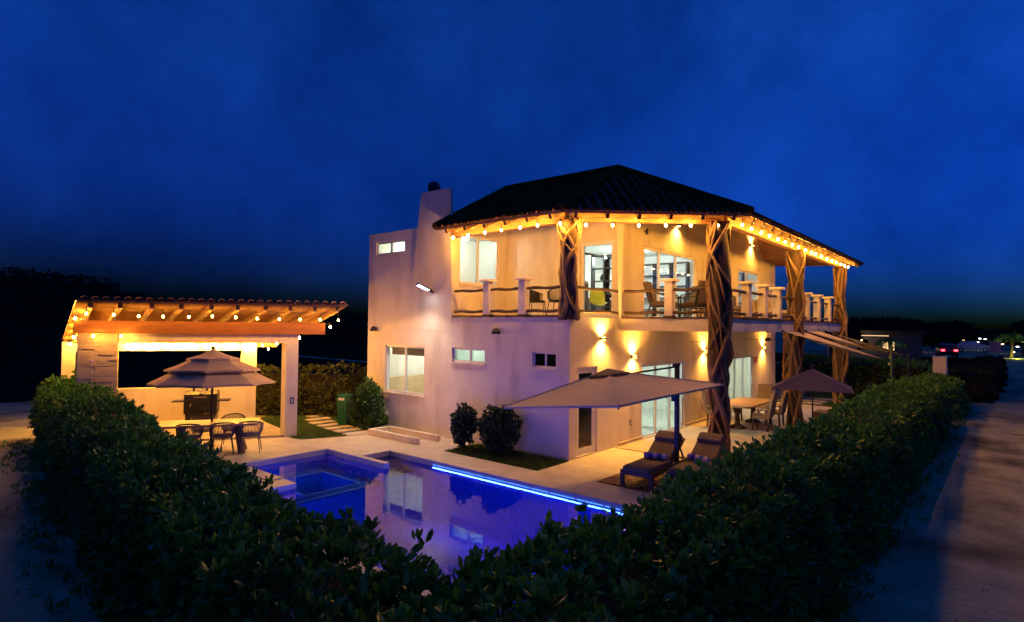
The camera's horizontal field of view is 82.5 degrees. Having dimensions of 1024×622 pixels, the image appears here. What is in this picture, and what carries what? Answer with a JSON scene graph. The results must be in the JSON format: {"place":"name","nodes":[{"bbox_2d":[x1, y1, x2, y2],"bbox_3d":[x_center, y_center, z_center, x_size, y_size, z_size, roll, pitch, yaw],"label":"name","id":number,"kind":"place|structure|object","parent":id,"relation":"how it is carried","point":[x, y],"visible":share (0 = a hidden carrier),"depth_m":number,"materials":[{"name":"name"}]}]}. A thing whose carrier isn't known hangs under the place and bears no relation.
{"place":"outdoors","nodes":[
{"label":"outdoors","id":0,"kind":"place"},
{"bbox_2d":[0,275,367,355],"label":"hills","id":1,"kind":"structure","parent":0,"point":[26,332],"depth_m":59.90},
{"bbox_2d":[0,266,367,334],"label":"scrub","id":2,"kind":"object","parent":1,"relation":"on","point":[18,275],"visible":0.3,"depth_m":65.82,"materials":[{"name":"green plant"}]},
{"bbox_2d":[261,415,367,439],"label":"lawn","id":3,"kind":"structure","parent":0,"point":[310,429],"depth_m":17.43,"materials":[{"name":"plant"}]},
{"bbox_2d":[308,420,335,424],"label":"stepping slab","id":4,"kind":"structure","parent":3,"relation":"on","point":[321,422],"depth_m":18.77,"materials":[{"name":"concrete"}]},
{"bbox_2d":[325,425,352,429],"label":"stepping slab","id":5,"kind":"structure","parent":3,"relation":"on","point":[338,427],"depth_m":17.86,"materials":[{"name":"stone"}]},
{"bbox_2d":[337,393,352,424],"bbox_3d":[-5.294,3.110,18.468,0.380,0.955,0.363,0,-2,20],"label":"litter bin","id":6,"kind":"object","parent":3,"relation":"on","point":[343,407],"visible":0.93,"depth_m":18.34,"materials":[{"name":"green plastic"}]},
{"bbox_2d":[332,427,361,432],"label":"stepping slab","id":7,"kind":"structure","parent":3,"relation":"on","point":[347,429],"depth_m":17.52,"materials":[{"name":"concrete"}]},
{"bbox_2d":[342,430,367,435],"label":"stepping slab","id":8,"kind":"structure","parent":3,"relation":"on","point":[356,433],"depth_m":16.98,"materials":[{"name":"concrete"}]},
{"bbox_2d":[347,376,385,428],"bbox_3d":[-4.446,2.851,17.990,1.094,1.700,1.121,0,-1,16],"label":"bush","id":9,"kind":"object","parent":3,"relation":"on","point":[366,397],"visible":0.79,"depth_m":17.71,"materials":[{"name":"green plant"}]},
{"bbox_2d":[363,406,389,428],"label":"bush","id":10,"kind":"object","parent":3,"relation":"on","point":[377,418],"visible":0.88,"depth_m":17.52,"materials":[{"name":"green plant"}]},
{"bbox_2d":[298,355,366,362],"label":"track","id":11,"kind":"structure","parent":0,"point":[332,358],"depth_m":53.32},
{"bbox_2d":[390,374,423,392],"bbox_3d":[-2.836,2.919,19.479,1.860,1.420,1.850,-1,-2,40],"label":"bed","id":12,"kind":"object","parent":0,"point":[415,383],"visible":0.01,"depth_m":20.05,"materials":[{"name":"beige fabric"}]},
{"bbox_2d":[0,332,1023,621],"bbox_3d":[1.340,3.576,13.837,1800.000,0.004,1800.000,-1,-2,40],"label":"ground","id":13,"kind":"structure","parent":0,"point":[16,558],"depth_m":8.55,"materials":[{"name":"brown soil"}]},
{"bbox_2d":[0,400,35,443],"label":"sandy verge","id":14,"kind":"structure","parent":13,"relation":"on","point":[14,423],"depth_m":18.07,"materials":[{"name":"beige sand"}]},
{"bbox_2d":[0,561,43,621],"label":"sandy verge","id":15,"kind":"structure","parent":13,"relation":"on","point":[19,607],"depth_m":6.59,"materials":[{"name":"beige sand"}]},
{"bbox_2d":[27,369,118,436],"bbox_3d":[-11.647,2.543,15.632,2.458,2.049,2.111,-1,-2,40],"label":"hedge","id":16,"kind":"object","parent":13,"relation":"on","point":[49,382],"visible":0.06,"depth_m":15.28,"materials":[{"name":"green plant"}]},
{"bbox_2d":[61,296,347,440],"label":"pavilion","id":17,"kind":"structure","parent":13,"relation":"on","point":[199,329],"depth_m":16.12,"materials":[{"name":"paint"}]},
{"bbox_2d":[171,388,230,419],"bbox_3d":[-9.658,2.919,18.171,1.600,1.160,0.612,1,-2,-19],"label":"grill","id":18,"kind":"object","parent":17,"relation":"on","point":[196,403],"visible":0.71,"depth_m":17.98,"materials":[{"name":"black metal"}]},
{"bbox_2d":[85,306,338,320],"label":"string lights","id":19,"kind":"object","parent":17,"relation":"hanging from","point":[86,313],"visible":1,"depth_m":15.39,"materials":[{"name":"white glass"}]},
{"bbox_2d":[255,360,366,416],"bbox_3d":[-7.058,2.705,20.513,5.623,2.039,1.549,1,-1,0],"label":"hedge","id":20,"kind":"object","parent":13,"relation":"on","point":[317,393],"visible":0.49,"depth_m":20.23,"materials":[{"name":"green plant"}]},
{"bbox_2d":[0,346,825,409],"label":"scrubland","id":21,"kind":"structure","parent":13,"relation":"on","point":[22,377],"depth_m":45.10,"materials":[{"name":"green plant"}]},
{"bbox_2d":[200,434,680,621],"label":"pool deck","id":22,"kind":"structure","parent":13,"relation":"on","point":[586,473],"depth_m":13.85,"materials":[{"name":"stone"}]},
{"bbox_2d":[176,424,203,444],"bbox_3d":[-7.717,3.063,13.965,0.606,0.816,0.522,1,-1,-16],"label":"rope chair","id":23,"kind":"object","parent":22,"relation":"on","point":[196,435],"visible":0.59,"depth_m":13.81,"materials":[{"name":"black metal"}]},
{"bbox_2d":[190,414,215,444],"bbox_3d":[-7.925,3.086,14.958,0.606,0.816,0.522,1,-2,-19],"label":"rope chair","id":24,"kind":"object","parent":22,"relation":"on","point":[206,429],"visible":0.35,"depth_m":15.09,"materials":[{"name":"fabric"}]},
{"bbox_2d":[158,418,260,453],"bbox_3d":[-7.407,3.120,14.331,2.200,0.781,0.896,1,-2,-19],"label":"outdoor table","id":25,"kind":"object","parent":22,"relation":"on","point":[203,423],"visible":0.63,"depth_m":14.30,"materials":[{"name":"brown wood"}]},
{"bbox_2d":[147,346,274,452],"bbox_3d":[-7.411,2.174,14.445,2.642,2.620,2.642,2,-2,-41],"label":"tiered umbrella","id":26,"kind":"object","parent":22,"relation":"on","point":[212,368],"visible":0.94,"depth_m":13.77,"materials":[{"name":"beige fabric"}]},
{"bbox_2d":[209,422,235,454],"bbox_3d":[-7.041,3.076,14.204,0.606,0.816,0.522,1,-2,-25],"label":"rope chair","id":27,"kind":"object","parent":22,"relation":"on","point":[212,431],"visible":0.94,"depth_m":14.02,"materials":[{"name":"fabric"}]},
{"bbox_2d":[220,413,245,447],"bbox_3d":[-7.256,3.099,15.189,0.606,0.816,0.522,1,-2,-19],"label":"rope chair","id":28,"kind":"object","parent":22,"relation":"on","point":[240,416],"visible":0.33,"depth_m":15.35,"materials":[{"name":"fabric"}]},
{"bbox_2d":[237,421,263,454],"bbox_3d":[-6.470,3.088,14.428,0.606,0.816,0.522,1,-2,-19],"label":"rope chair","id":29,"kind":"object","parent":22,"relation":"on","point":[244,433],"visible":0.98,"depth_m":14.25,"materials":[{"name":"fabric"}]},
{"bbox_2d":[368,425,440,444],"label":"kerb","id":30,"kind":"structure","parent":22,"relation":"on","point":[409,436],"depth_m":16.38,"materials":[{"name":"paint"}]},
{"bbox_2d":[232,446,640,614],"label":"swimming pool","id":31,"kind":"structure","parent":22,"relation":"in","point":[460,514],"depth_m":12.90,"materials":[{"name":"liquid"}]},
{"bbox_2d":[433,464,666,520],"bbox_3d":[0.575,3.568,11.590,6.345,0.016,0.010,-1,-2,40],"label":"light strip","id":32,"kind":"object","parent":31,"relation":"attached to","point":[527,487],"visible":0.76,"depth_m":11.79,"materials":[{"name":"plastic"}]},
{"bbox_2d":[597,473,736,498],"bbox_3d":[3.497,3.525,11.991,2.720,0.025,2.220,-1,-2,40],"label":"outdoor rug","id":33,"kind":"object","parent":22,"relation":"on","point":[637,483],"visible":0.11,"depth_m":11.94,"materials":[{"name":"cloth"}]},
{"bbox_2d":[503,363,723,478],"bbox_3d":[2.218,2.305,11.918,3.737,2.435,3.110,2,-2,-39],"label":"cantilever umbrella","id":34,"kind":"object","parent":33,"relation":"on","point":[610,388],"visible":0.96,"depth_m":11.27,"materials":[{"name":"fabric"}]},
{"bbox_2d":[620,430,687,490],"bbox_3d":[3.033,3.074,12.301,0.690,0.885,1.950,0,-2,37],"label":"sun lounger","id":35,"kind":"object","parent":33,"relation":"on","point":[649,468],"visible":0.84,"depth_m":12.06,"materials":[{"name":"fabric"}]},
{"bbox_2d":[644,451,667,460],"bbox_3d":[3.020,3.045,12.269,0.480,0.138,0.138,0,-2,32],"label":"rolled towel","id":36,"kind":"object","parent":35,"relation":"on","point":[658,456],"visible":1,"depth_m":12.21,"materials":[{"name":"fabric"}]},
{"bbox_2d":[666,432,727,477],"bbox_3d":[3.912,3.079,12.131,0.690,0.885,1.950,0,-2,37],"label":"sun lounger","id":37,"kind":"object","parent":33,"relation":"on","point":[709,445],"visible":0.43,"depth_m":12.41,"materials":[{"name":"brown fabric"}]},
{"bbox_2d":[687,453,709,462],"bbox_3d":[3.858,3.050,12.081,0.138,0.138,0.480,2,-2,-36],"label":"rolled towel","id":38,"kind":"object","parent":37,"relation":"on","point":[690,456],"visible":0.81,"depth_m":12.04,"materials":[{"name":"fabric"}]},
{"bbox_2d":[0,405,974,621],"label":"weeds","id":39,"kind":"object","parent":13,"relation":"on","point":[44,518],"visible":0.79,"depth_m":9.04,"materials":[{"name":"green plant"}]},
{"bbox_2d":[25,374,960,621],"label":"hedge","id":40,"kind":"object","parent":13,"relation":"on","point":[171,528],"visible":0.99,"depth_m":5.43,"materials":[{"name":"green plant"}]},
{"bbox_2d":[446,443,567,470],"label":"grass","id":41,"kind":"structure","parent":13,"relation":"on","point":[530,463],"depth_m":14.11,"materials":[{"name":"green plant"}]},
{"bbox_2d":[449,401,478,448],"bbox_3d":[-1.244,2.952,15.150,0.845,1.236,0.796,-1,-2,40],"label":"bush","id":42,"kind":"object","parent":41,"relation":"on","point":[463,419],"visible":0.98,"depth_m":14.97,"materials":[{"name":"green plant"}]},
{"bbox_2d":[474,404,523,453],"bbox_3d":[-0.332,2.930,14.528,1.222,1.269,1.113,-1,-2,40],"label":"bush","id":43,"kind":"object","parent":41,"relation":"on","point":[496,427],"visible":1,"depth_m":14.30,"materials":[{"name":"green plant"}]},
{"bbox_2d":[367,164,863,460],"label":"house","id":44,"kind":"structure","parent":13,"relation":"on","point":[479,283],"depth_m":16.57,"materials":[{"name":"paint"}]},
{"bbox_2d":[375,239,404,256],"bbox_3d":[-3.819,-1.983,18.469,1.490,0.468,0.155,-1,-2,40],"label":"window","id":45,"kind":"structure","parent":44,"relation":"in","point":[403,240],"depth_m":18.49,"materials":[{"name":"white glass"}]},
{"bbox_2d":[383,345,423,397],"bbox_3d":[-3.280,1.815,17.881,1.930,1.518,0.155,-1,-2,40],"label":"window","id":46,"kind":"structure","parent":44,"relation":"in","point":[413,394],"depth_m":17.92,"materials":[{"name":"white plastic"}]},
{"bbox_2d":[392,347,423,355],"bbox_3d":[-3.142,1.221,18.044,1.800,0.295,0.090,-1,-2,40],"label":"roller blind","id":47,"kind":"object","parent":44,"relation":"attached to","point":[411,351],"visible":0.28,"depth_m":18.06,"materials":[{"name":"fabric"}]},
{"bbox_2d":[416,283,433,292],"bbox_3d":[-2.481,-0.650,16.779,0.170,0.255,0.569,-1,-2,44],"label":"flood lamp","id":48,"kind":"object","parent":44,"relation":"attached to","point":[424,287],"visible":1,"depth_m":16.70,"materials":[{"name":"white metal"}]},
{"bbox_2d":[450,347,485,365],"bbox_3d":[-1.183,1.252,16.117,1.340,0.458,0.155,-1,-2,40],"label":"window","id":49,"kind":"structure","parent":44,"relation":"in","point":[467,362],"depth_m":16.13,"materials":[{"name":"white glass"}]},
{"bbox_2d":[459,236,499,287],"bbox_3d":[-0.984,-1.468,17.455,0.155,1.488,1.740,-1,-2,40],"label":"window","id":50,"kind":"structure","parent":44,"relation":"in","point":[477,283],"depth_m":17.45,"materials":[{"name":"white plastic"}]},
{"bbox_2d":[529,289,545,314],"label":"rope chair","id":51,"kind":"object","parent":44,"relation":"on","point":[534,296],"visible":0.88,"depth_m":15.88,"materials":[{"name":"black metal"}]},
{"bbox_2d":[530,351,556,370],"bbox_3d":[0.817,1.236,14.417,0.810,0.448,0.155,-1,-2,40],"label":"window","id":52,"kind":"structure","parent":44,"relation":"in","point":[546,361],"depth_m":14.43,"materials":[{"name":"white glass"}]},
{"bbox_2d":[546,288,560,314],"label":"rope chair","id":53,"kind":"object","parent":44,"relation":"on","point":[549,296],"visible":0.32,"depth_m":15.44,"materials":[{"name":"brown fabric"}]},
{"bbox_2d":[576,366,596,455],"bbox_3d":[1.834,2.463,14.492,0.163,2.156,0.916,-1,-2,40],"label":"glass door","id":54,"kind":"structure","parent":44,"relation":"in","point":[585,444],"depth_m":14.54,"materials":[{"name":"glass"}]},
{"bbox_2d":[580,240,613,316],"bbox_3d":[2.373,-0.893,16.274,1.106,2.106,0.162,-1,-2,40],"label":"glass door","id":55,"kind":"structure","parent":44,"relation":"in","point":[583,245],"depth_m":16.42,"materials":[{"name":"clear glass"}]},
{"bbox_2d":[590,290,607,309],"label":"shell chair","id":56,"kind":"object","parent":44,"relation":"on","point":[597,298],"visible":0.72,"depth_m":17.50,"materials":[{"name":"yellow plastic"}]},
{"bbox_2d":[591,255,611,310],"bbox_3d":[3.148,-0.791,19.802,0.890,2.200,0.302,0,-2,28],"label":"bookshelf","id":57,"kind":"object","parent":44,"relation":"on","point":[606,268],"visible":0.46,"depth_m":19.88,"materials":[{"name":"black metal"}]},
{"bbox_2d":[595,273,611,297],"bbox_3d":[3.788,-1.002,23.105,0.500,1.000,1.250,-1,-2,40],"label":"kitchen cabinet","id":58,"kind":"object","parent":44,"relation":"attached to","point":[598,284],"visible":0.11,"depth_m":22.68,"materials":[{"name":"white wood"}]},
{"bbox_2d":[452,216,848,267],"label":"string lights","id":59,"kind":"object","parent":44,"relation":"hanging from","point":[537,225],"visible":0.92,"depth_m":13.97,"materials":[{"name":"white glass"}]},
{"bbox_2d":[642,281,679,316],"bbox_3d":[3.986,-0.287,15.566,0.896,1.004,0.720,0,-2,25],"label":"armchair","id":60,"kind":"object","parent":44,"relation":"on","point":[652,300],"visible":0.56,"depth_m":15.45,"materials":[{"name":"brown wicker"}]},
{"bbox_2d":[642,361,683,436],"bbox_3d":[4.581,2.634,17.744,0.135,2.116,2.856,-1,-2,40],"label":"sliding door","id":61,"kind":"structure","parent":44,"relation":"in","point":[681,362],"depth_m":18.10,"materials":[{"name":"white metal"}]},
{"bbox_2d":[644,261,689,316],"bbox_3d":[5.825,-0.719,22.565,2.040,2.250,0.300,-1,-2,40],"label":"bookshelf","id":62,"kind":"object","parent":44,"relation":"on","point":[686,274],"visible":0.39,"depth_m":22.25,"materials":[{"name":"black metal"}]},
{"bbox_2d":[644,246,694,316],"bbox_3d":[4.930,-0.781,18.246,0.070,2.096,3.676,-1,-2,40],"label":"door frame","id":63,"kind":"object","parent":44,"relation":"in","point":[645,248],"depth_m":18.14,"materials":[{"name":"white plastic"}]},
{"bbox_2d":[675,286,704,316],"bbox_3d":[5.116,-0.242,16.881,0.896,1.004,0.720,1,-2,-20],"label":"armchair","id":64,"kind":"object","parent":44,"relation":"on","point":[692,296],"visible":0.29,"depth_m":17.00,"materials":[{"name":"black metal"}]},
{"bbox_2d":[680,280,706,316],"bbox_3d":[4.968,-0.280,15.430,0.720,1.004,0.896,1,-2,-20],"label":"armchair","id":65,"kind":"object","parent":44,"relation":"on","point":[700,301],"visible":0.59,"depth_m":15.13,"materials":[{"name":"black metal"}]},
{"bbox_2d":[704,296,752,317],"bbox_3d":[7.004,-0.146,18.864,0.820,0.780,2.200,-1,-2,40],"label":"sofa","id":66,"kind":"object","parent":44,"relation":"on","point":[737,308],"visible":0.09,"depth_m":18.43,"materials":[{"name":"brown wood"}]},
{"bbox_2d":[731,356,751,411],"bbox_3d":[8.839,2.819,22.750,0.135,2.086,2.846,-1,-2,40],"label":"sliding door","id":67,"kind":"structure","parent":44,"relation":"in","point":[750,377],"depth_m":23.11,"materials":[{"name":"white metal"}]},
{"bbox_2d":[738,269,757,299],"bbox_3d":[9.518,-0.578,23.641,0.070,2.056,2.486,-1,-2,40],"label":"window","id":68,"kind":"structure","parent":44,"relation":"in","point":[746,272],"depth_m":24.07,"materials":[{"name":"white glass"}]},
{"bbox_2d":[752,299,786,319],"bbox_3d":[9.983,-0.027,22.367,0.820,0.780,2.600,-1,-2,40],"label":"sofa","id":69,"kind":"object","parent":44,"relation":"on","point":[755,306],"visible":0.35,"depth_m":21.59,"materials":[{"name":"beige fabric"}]},
{"bbox_2d":[782,332,788,391],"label":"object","id":70,"kind":"object","parent":44,"relation":"attached to","point":[784,363],"visible":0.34,"depth_m":26.09,"materials":[{"name":"brown wood"}]},
{"bbox_2d":[782,330,884,360],"bbox_3d":[10.101,1.121,18.937,4.732,0.980,0.983,1,-2,-24],"label":"shade sail","id":71,"kind":"object","parent":44,"relation":"attached to","point":[808,336],"visible":0.92,"depth_m":18.97,"materials":[{"name":"fabric"}]},
{"bbox_2d":[805,330,898,357],"bbox_3d":[11.834,1.187,20.849,4.758,0.980,0.873,1,-2,-23],"label":"shade sail","id":72,"kind":"object","parent":44,"relation":"attached to","point":[834,338],"visible":0.99,"depth_m":20.82,"materials":[{"name":"fabric"}]},
{"bbox_2d":[780,353,932,392],"bbox_3d":[17.759,3.243,30.350,1.878,2.094,7.446,2,-2,-37],"label":"hedge","id":73,"kind":"object","parent":13,"relation":"on","point":[860,372],"visible":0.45,"depth_m":29.44,"materials":[{"name":"green plant"}]},
{"bbox_2d":[775,356,969,382],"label":"scrubland","id":74,"kind":"structure","parent":13,"relation":"on","point":[952,361],"depth_m":56.28,"materials":[{"name":"green plant"}]},
{"bbox_2d":[806,317,863,356],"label":"tree","id":75,"kind":"object","parent":74,"relation":"on","point":[855,333],"visible":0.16,"depth_m":59.93,"materials":[{"name":"green plant"}]},
{"bbox_2d":[825,330,925,359],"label":"house","id":76,"kind":"structure","parent":74,"relation":"on","point":[911,341],"depth_m":62.68,"materials":[{"name":"grey paint"}]},
{"bbox_2d":[856,338,868,349],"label":"window","id":77,"kind":"structure","parent":76,"relation":"in","point":[866,340],"depth_m":64.14,"materials":[{"name":"glass"}]},
{"bbox_2d":[875,338,907,364],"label":"palm tree","id":78,"kind":"object","parent":74,"relation":"on","point":[890,341],"visible":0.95,"depth_m":51.63,"materials":[{"name":"green plant"}]},
{"bbox_2d":[883,317,925,330],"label":"tree","id":79,"kind":"object","parent":74,"relation":"on","point":[906,324],"visible":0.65,"depth_m":65.77,"materials":[{"name":"green plant"}]},
{"bbox_2d":[935,344,958,357],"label":"car","id":80,"kind":"object","parent":74,"relation":"on","point":[947,349],"visible":0.91,"depth_m":67.32,"materials":[{"name":"paint"}]},
{"bbox_2d":[850,316,902,329],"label":"tree","id":81,"kind":"object","parent":13,"relation":"on","point":[866,323],"visible":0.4,"depth_m":72.73,"materials":[{"name":"green plant"}]},
{"bbox_2d":[932,356,947,374],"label":"gate pillar","id":82,"kind":"structure","parent":13,"relation":"on","point":[940,363],"depth_m":24.93,"materials":[{"name":"paint"}]},
{"bbox_2d":[921,371,971,419],"bbox_3d":[16.660,3.224,22.746,1.925,1.633,5.200,-1,-2,40],"label":"hedge","id":83,"kind":"object","parent":13,"relation":"on","point":[959,396],"visible":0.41,"depth_m":21.89,"materials":[{"name":"green plant"}]},
{"bbox_2d":[922,320,975,343],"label":"tree","id":84,"kind":"object","parent":13,"relation":"on","point":[953,330],"visible":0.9,"depth_m":88.69,"materials":[{"name":"plant"}]},
{"bbox_2d":[957,341,988,351],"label":"car","id":85,"kind":"object","parent":13,"relation":"on","point":[970,345],"visible":0.83,"depth_m":87.25,"materials":[{"name":"white paint"}]},
{"bbox_2d":[948,355,1008,403],"bbox_3d":[26.387,3.569,32.934,2.602,1.868,19.224,-1,-2,40],"label":"hedge","id":86,"kind":"object","parent":13,"relation":"on","point":[985,378],"visible":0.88,"depth_m":26.48,"materials":[{"name":"green plant"}]},
{"bbox_2d":[989,341,1000,352],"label":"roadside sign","id":87,"kind":"object","parent":13,"relation":"on","point":[994,346],"visible":0.93,"depth_m":83.12,"materials":[{"name":"blue metal"}]},
{"bbox_2d":[981,327,1021,349],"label":"tree","id":88,"kind":"object","parent":13,"relation":"on","point":[990,335],"visible":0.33,"depth_m":94.49,"materials":[{"name":"green plant"}]},
{"bbox_2d":[991,332,1023,357],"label":"palm tree","id":89,"kind":"object","parent":13,"relation":"on","point":[1010,336],"visible":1,"depth_m":68.19,"materials":[{"name":"green plant"}]},
{"bbox_2d":[1000,320,1023,355],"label":"tree","id":90,"kind":"object","parent":13,"relation":"on","point":[1016,327],"visible":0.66,"depth_m":75.14,"materials":[{"name":"green plant"}]},
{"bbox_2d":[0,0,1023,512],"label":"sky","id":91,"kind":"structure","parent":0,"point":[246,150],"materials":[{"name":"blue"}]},
{"bbox_2d":[585,281,587,309],"bbox_3d":[2.055,-0.327,17.816,0.400,1.150,0.415,-1,-2,40],"label":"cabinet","id":92,"kind":"object","parent":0,"point":[586,297],"visible":0.12,"depth_m":17.76,"materials":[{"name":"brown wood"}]},
{"bbox_2d":[588,296,610,310],"bbox_3d":[3.179,-0.071,22.377,0.560,0.890,2.060,-1,-2,40],"label":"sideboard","id":93,"kind":"object","parent":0,"point":[589,306],"visible":0.06,"depth_m":21.68,"materials":[{"name":"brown wood"}]},
{"bbox_2d":[614,402,851,458],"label":"terrace","id":94,"kind":"structure","parent":0,"point":[690,433],"depth_m":17.84,"materials":[{"name":"stone"}]},
{"bbox_2d":[701,389,709,425],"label":"tufted chair","id":95,"kind":"object","parent":94,"relation":"on","point":[705,400],"visible":0.33,"depth_m":18.99,"materials":[{"name":"fabric"}]},
{"bbox_2d":[730,397,769,428],"bbox_3d":[7.683,3.364,19.218,1.100,0.755,2.640,-1,-2,40],"label":"dining table","id":96,"kind":"object","parent":94,"relation":"on","point":[738,405],"visible":0.79,"depth_m":18.76,"materials":[{"name":"brown wood"}]},
{"bbox_2d":[755,384,772,412],"bbox_3d":[8.935,3.209,20.770,0.620,1.172,0.662,-1,-2,40],"label":"tufted chair","id":97,"kind":"object","parent":94,"relation":"on","point":[765,391],"visible":0.43,"depth_m":20.91,"materials":[{"name":"fabric"}]},
{"bbox_2d":[752,393,778,431],"bbox_3d":[7.871,3.132,18.147,0.662,1.172,0.620,-1,-2,40],"label":"tufted chair","id":98,"kind":"object","parent":94,"relation":"on","point":[771,408],"visible":1,"depth_m":18.00,"materials":[{"name":"fabric"}]},
{"bbox_2d":[764,390,787,426],"bbox_3d":[8.680,3.165,19.099,0.662,1.172,0.620,-1,-2,40],"label":"tufted chair","id":99,"kind":"object","parent":94,"relation":"on","point":[783,405],"visible":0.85,"depth_m":18.85,"materials":[{"name":"fabric"}]},
{"bbox_2d":[771,364,853,416],"bbox_3d":[8.757,2.619,17.017,2.060,2.160,2.060,0,-2,28],"label":"garden umbrella","id":100,"kind":"object","parent":94,"relation":"on","point":[812,379],"visible":0.82,"depth_m":16.54,"materials":[{"name":"brown fabric"}]},
{"bbox_2d":[813,409,827,419],"bbox_3d":[10.371,3.544,19.290,0.640,0.460,0.740,-1,-2,40],"label":"table","id":101,"kind":"object","parent":94,"relation":"on","point":[816,413],"visible":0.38,"depth_m":19.19,"materials":[{"name":"brown wood"}]},
{"bbox_2d":[890,347,894,381],"bbox_3d":[13.027,2.528,19.966,0.137,2.620,0.084,0,-2,20],"label":"sail pole","id":102,"kind":"object","parent":94,"relation":"on","point":[891,365],"visible":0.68,"depth_m":19.96,"materials":[{"name":"brown wood"}]},
{"bbox_2d":[825,330,907,356],"bbox_3d":[13.925,1.306,22.712,2.180,1.080,5.360,-1,-2,40],"label":"shade sail","id":103,"kind":"object","parent":102,"relation":"attached to","point":[875,347],"visible":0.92,"depth_m":21.39,"materials":[{"name":"fabric"}]},
{"bbox_2d":[777,391,862,406],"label":"back lawn","id":104,"kind":"structure","parent":0,"point":[826,397],"depth_m":27.25,"materials":[{"name":"plant"}]},
{"bbox_2d":[845,381,872,399],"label":"shrub","id":105,"kind":"object","parent":104,"relation":"on","point":[858,389],"visible":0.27,"depth_m":23.44,"materials":[{"name":"green plant"}]},
{"bbox_2d":[907,354,910,377],"bbox_3d":[16.431,2.879,24.150,0.137,2.200,0.084,0,-2,20],"label":"sail pole","id":106,"kind":"object","parent":104,"relation":"on","point":[908,365],"visible":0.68,"depth_m":24.14,"materials":[{"name":"brown metal"}]},
{"bbox_2d":[832,385,1023,621],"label":"dirt track","id":107,"kind":"structure","parent":0,"point":[960,593],"depth_m":8.88,"materials":[{"name":"brown soil"}]},
{"bbox_2d":[939,331,983,344],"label":"tree","id":108,"kind":"object","parent":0,"point":[976,336],"visible":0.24,"depth_m":100.70,"materials":[{"name":"green plant"}]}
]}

